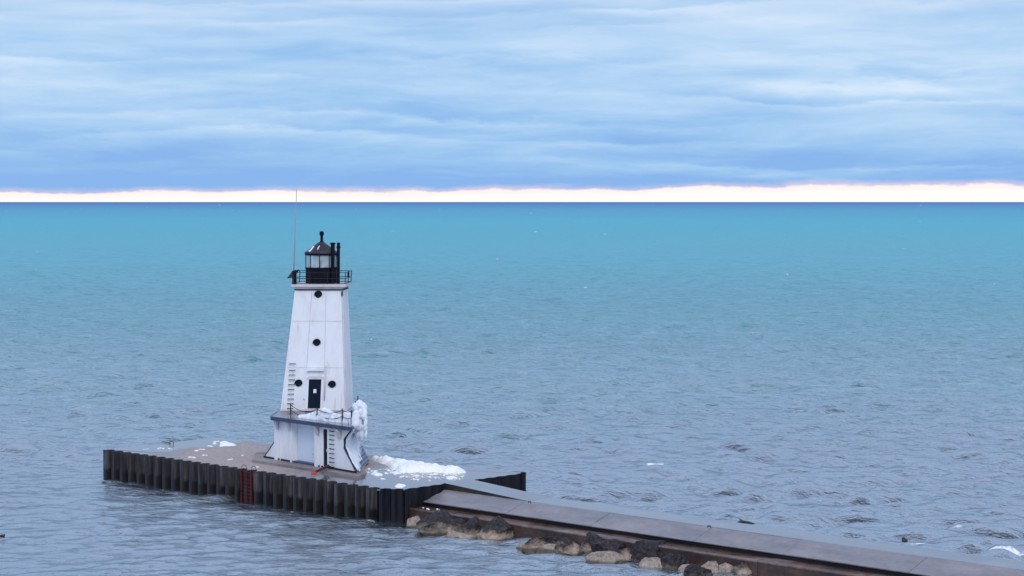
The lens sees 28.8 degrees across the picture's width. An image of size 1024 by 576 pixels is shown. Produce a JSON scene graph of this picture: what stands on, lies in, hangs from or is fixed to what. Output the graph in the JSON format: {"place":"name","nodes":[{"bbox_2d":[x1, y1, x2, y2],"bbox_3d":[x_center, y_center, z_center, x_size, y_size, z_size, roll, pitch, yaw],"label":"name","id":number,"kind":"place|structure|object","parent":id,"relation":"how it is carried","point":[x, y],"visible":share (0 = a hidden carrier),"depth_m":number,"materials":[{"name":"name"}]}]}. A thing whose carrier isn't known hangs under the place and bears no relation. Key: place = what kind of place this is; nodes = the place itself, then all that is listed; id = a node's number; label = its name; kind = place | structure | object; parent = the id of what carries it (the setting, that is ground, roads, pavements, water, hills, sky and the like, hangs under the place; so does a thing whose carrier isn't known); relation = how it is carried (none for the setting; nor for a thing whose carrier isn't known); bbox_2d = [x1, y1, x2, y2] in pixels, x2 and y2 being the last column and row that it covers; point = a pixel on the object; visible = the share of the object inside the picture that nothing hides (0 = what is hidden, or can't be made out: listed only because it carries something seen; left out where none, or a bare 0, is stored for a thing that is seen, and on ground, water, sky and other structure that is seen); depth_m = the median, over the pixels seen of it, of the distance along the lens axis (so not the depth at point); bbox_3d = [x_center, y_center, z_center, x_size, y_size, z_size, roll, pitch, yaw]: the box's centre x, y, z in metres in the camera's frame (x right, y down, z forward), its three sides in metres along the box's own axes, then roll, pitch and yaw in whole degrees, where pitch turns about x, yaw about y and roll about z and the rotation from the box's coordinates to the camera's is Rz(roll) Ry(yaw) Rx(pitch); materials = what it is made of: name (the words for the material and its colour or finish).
{"place":"outdoors","nodes":[
{"label":"outdoors","id":0,"kind":"place"},
{"bbox_2d":[0,202,1023,575],"bbox_3d":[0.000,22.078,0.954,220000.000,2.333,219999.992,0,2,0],"label":"water","id":1,"kind":"structure","parent":0,"point":[844,368],"depth_m":266.04,"materials":[{"name":"blue liquid"}]},
{"bbox_2d":[103,437,525,522],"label":"pier","id":2,"kind":"structure","parent":1,"relation":"in","point":[362,493],"depth_m":145.80,"materials":[{"name":"metal"}]},
{"bbox_2d":[219,441,234,446],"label":"snow patch","id":3,"kind":"object","parent":2,"relation":"on","point":[224,443],"visible":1,"depth_m":161.49,"materials":[{"name":"white snow"}]},
{"bbox_2d":[157,441,463,480],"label":"snow crumbs","id":4,"kind":"object","parent":2,"relation":"on","point":[414,475],"visible":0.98,"depth_m":144.15,"materials":[{"name":"white snow"}]},
{"bbox_2d":[263,189,368,472],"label":"lighthouse","id":5,"kind":"object","parent":2,"relation":"on","point":[318,372],"visible":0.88,"depth_m":151.90,"materials":[{"name":"white metal"}]},
{"bbox_2d":[305,377,323,408],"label":"door","id":6,"kind":"structure","parent":5,"relation":"in","point":[314,387],"depth_m":151.82,"materials":[{"name":"black metal"}]},
{"bbox_2d":[324,429,326,465],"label":"base door","id":7,"kind":"structure","parent":5,"relation":"in","point":[325,430],"depth_m":146.43,"materials":[{"name":"black metal"}]},
{"bbox_2d":[298,407,359,427],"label":"ice bank","id":8,"kind":"structure","parent":5,"relation":"attached to","point":[354,421],"depth_m":146.26,"materials":[{"name":"white ice"}]},
{"bbox_2d":[352,399,367,442],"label":"ice mass","id":9,"kind":"object","parent":5,"relation":"attached to","point":[360,432],"visible":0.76,"depth_m":146.17,"materials":[{"name":"white ice"}]},
{"bbox_2d":[311,464,329,474],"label":"fallen marker","id":10,"kind":"object","parent":2,"relation":"on","point":[320,469],"visible":1,"depth_m":143.71,"materials":[{"name":"red paint"}]},
{"bbox_2d":[346,428,362,471],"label":"ice sheet","id":11,"kind":"object","parent":2,"relation":"on","point":[353,447],"visible":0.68,"depth_m":146.06,"materials":[{"name":"white ice"}]},
{"bbox_2d":[371,472,382,475],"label":"snow patch","id":12,"kind":"object","parent":2,"relation":"on","point":[376,473],"visible":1,"depth_m":143.99,"materials":[{"name":"white snow"}]},
{"bbox_2d":[395,484,405,487],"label":"snow patch","id":13,"kind":"object","parent":2,"relation":"on","point":[399,485],"visible":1,"depth_m":137.90,"materials":[{"name":"white snow"}]},
{"bbox_2d":[371,455,465,473],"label":"snow bank","id":14,"kind":"structure","parent":2,"relation":"on","point":[399,465],"depth_m":145.73,"materials":[{"name":"white snow"}]},
{"bbox_2d":[406,516,419,527],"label":"boulder","id":15,"kind":"object","parent":1,"relation":"in","point":[411,522],"visible":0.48,"depth_m":135.23,"materials":[{"name":"grey stone"}]},
{"bbox_2d":[416,509,452,534],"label":"boulder","id":16,"kind":"object","parent":1,"relation":"in","point":[437,522],"visible":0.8,"depth_m":132.46,"materials":[{"name":"grey stone"}]},
{"bbox_2d":[451,518,465,531],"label":"boulder","id":17,"kind":"object","parent":1,"relation":"in","point":[457,524],"visible":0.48,"depth_m":132.57,"materials":[{"name":"grey stone"}]},
{"bbox_2d":[446,530,475,537],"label":"boulder","id":18,"kind":"object","parent":1,"relation":"in","point":[452,534],"visible":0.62,"depth_m":130.31,"materials":[{"name":"beige stone"}]},
{"bbox_2d":[460,516,481,535],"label":"boulder","id":19,"kind":"object","parent":1,"relation":"in","point":[471,526],"visible":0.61,"depth_m":130.99,"materials":[{"name":"grey stone"}]},
{"bbox_2d":[476,516,512,540],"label":"boulder","id":20,"kind":"object","parent":1,"relation":"in","point":[498,528],"visible":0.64,"depth_m":130.06,"materials":[{"name":"grey stone"}]},
{"bbox_2d":[516,542,524,550],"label":"boulder","id":21,"kind":"object","parent":1,"relation":"in","point":[520,545],"visible":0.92,"depth_m":126.81,"materials":[{"name":"grey stone"}]},
{"bbox_2d":[522,537,543,553],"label":"boulder","id":22,"kind":"object","parent":1,"relation":"in","point":[532,545],"visible":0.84,"depth_m":126.49,"materials":[{"name":"beige stone"}]},
{"bbox_2d":[536,544,555,552],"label":"boulder","id":23,"kind":"object","parent":1,"relation":"in","point":[548,548],"visible":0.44,"depth_m":126.19,"materials":[{"name":"beige stone"}]},
{"bbox_2d":[543,535,557,542],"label":"boulder","id":24,"kind":"object","parent":1,"relation":"in","point":[551,538],"visible":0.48,"depth_m":127.83,"materials":[{"name":"grey stone"}]},
{"bbox_2d":[554,537,582,555],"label":"boulder","id":25,"kind":"object","parent":1,"relation":"in","point":[567,546],"visible":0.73,"depth_m":124.55,"materials":[{"name":"grey stone"}]},
{"bbox_2d":[581,532,603,552],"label":"boulder","id":26,"kind":"object","parent":1,"relation":"in","point":[591,538],"visible":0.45,"depth_m":125.19,"materials":[{"name":"grey stone"}]},
{"bbox_2d":[585,551,630,563],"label":"boulder","id":27,"kind":"object","parent":1,"relation":"in","point":[599,557],"visible":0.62,"depth_m":121.84,"materials":[{"name":"beige stone"}]},
{"bbox_2d":[616,548,631,559],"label":"boulder","id":28,"kind":"object","parent":1,"relation":"in","point":[625,552],"visible":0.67,"depth_m":122.46,"materials":[{"name":"beige stone"}]},
{"bbox_2d":[630,540,665,562],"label":"boulder","id":29,"kind":"object","parent":1,"relation":"in","point":[641,550],"visible":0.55,"depth_m":121.95,"materials":[{"name":"grey stone"}]},
{"bbox_2d":[638,557,661,567],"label":"boulder","id":30,"kind":"object","parent":1,"relation":"in","point":[651,562],"visible":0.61,"depth_m":119.72,"materials":[{"name":"beige stone"}]},
{"bbox_2d":[658,552,690,569],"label":"boulder","id":31,"kind":"object","parent":1,"relation":"in","point":[673,561],"visible":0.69,"depth_m":119.42,"materials":[{"name":"grey stone"}]},
{"bbox_2d":[678,564,689,572],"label":"boulder","id":32,"kind":"object","parent":1,"relation":"in","point":[681,568],"visible":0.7,"depth_m":118.17,"materials":[{"name":"beige stone"}]},
{"bbox_2d":[683,564,712,575],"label":"boulder","id":33,"kind":"object","parent":1,"relation":"in","point":[693,570],"visible":1,"depth_m":116.96,"materials":[{"name":"grey stone"}]},
{"bbox_2d":[701,561,718,572],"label":"boulder","id":34,"kind":"object","parent":1,"relation":"in","point":[712,566],"visible":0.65,"depth_m":117.92,"materials":[{"name":"beige stone"}]},
{"bbox_2d":[404,479,1023,575],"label":"breakwater","id":35,"kind":"object","parent":1,"relation":"in","point":[758,550],"visible":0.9,"depth_m":121.84,"materials":[{"name":"concrete"}]},
{"bbox_2d":[718,563,733,572],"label":"boulder","id":36,"kind":"object","parent":1,"relation":"in","point":[725,567],"visible":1,"depth_m":117.79,"materials":[{"name":"beige stone"}]},
{"bbox_2d":[731,562,751,574],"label":"boulder","id":37,"kind":"object","parent":1,"relation":"in","point":[742,568],"visible":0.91,"depth_m":117.40,"materials":[{"name":"beige stone"}]},
{"bbox_2d":[737,520,754,523],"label":"boulder","id":38,"kind":"object","parent":1,"relation":"in","point":[743,521],"visible":0.3,"depth_m":135.55,"materials":[{"name":"grey stone"}]},
{"bbox_2d":[0,0,1023,201],"label":"sky","id":39,"kind":"structure","parent":0,"point":[101,100],"materials":[{"name":"blue"}]},
{"bbox_2d":[591,538,625,551],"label":"boulder","id":40,"kind":"object","parent":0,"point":[614,545],"visible":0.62,"depth_m":123.69,"materials":[{"name":"grey stone"}]}
]}

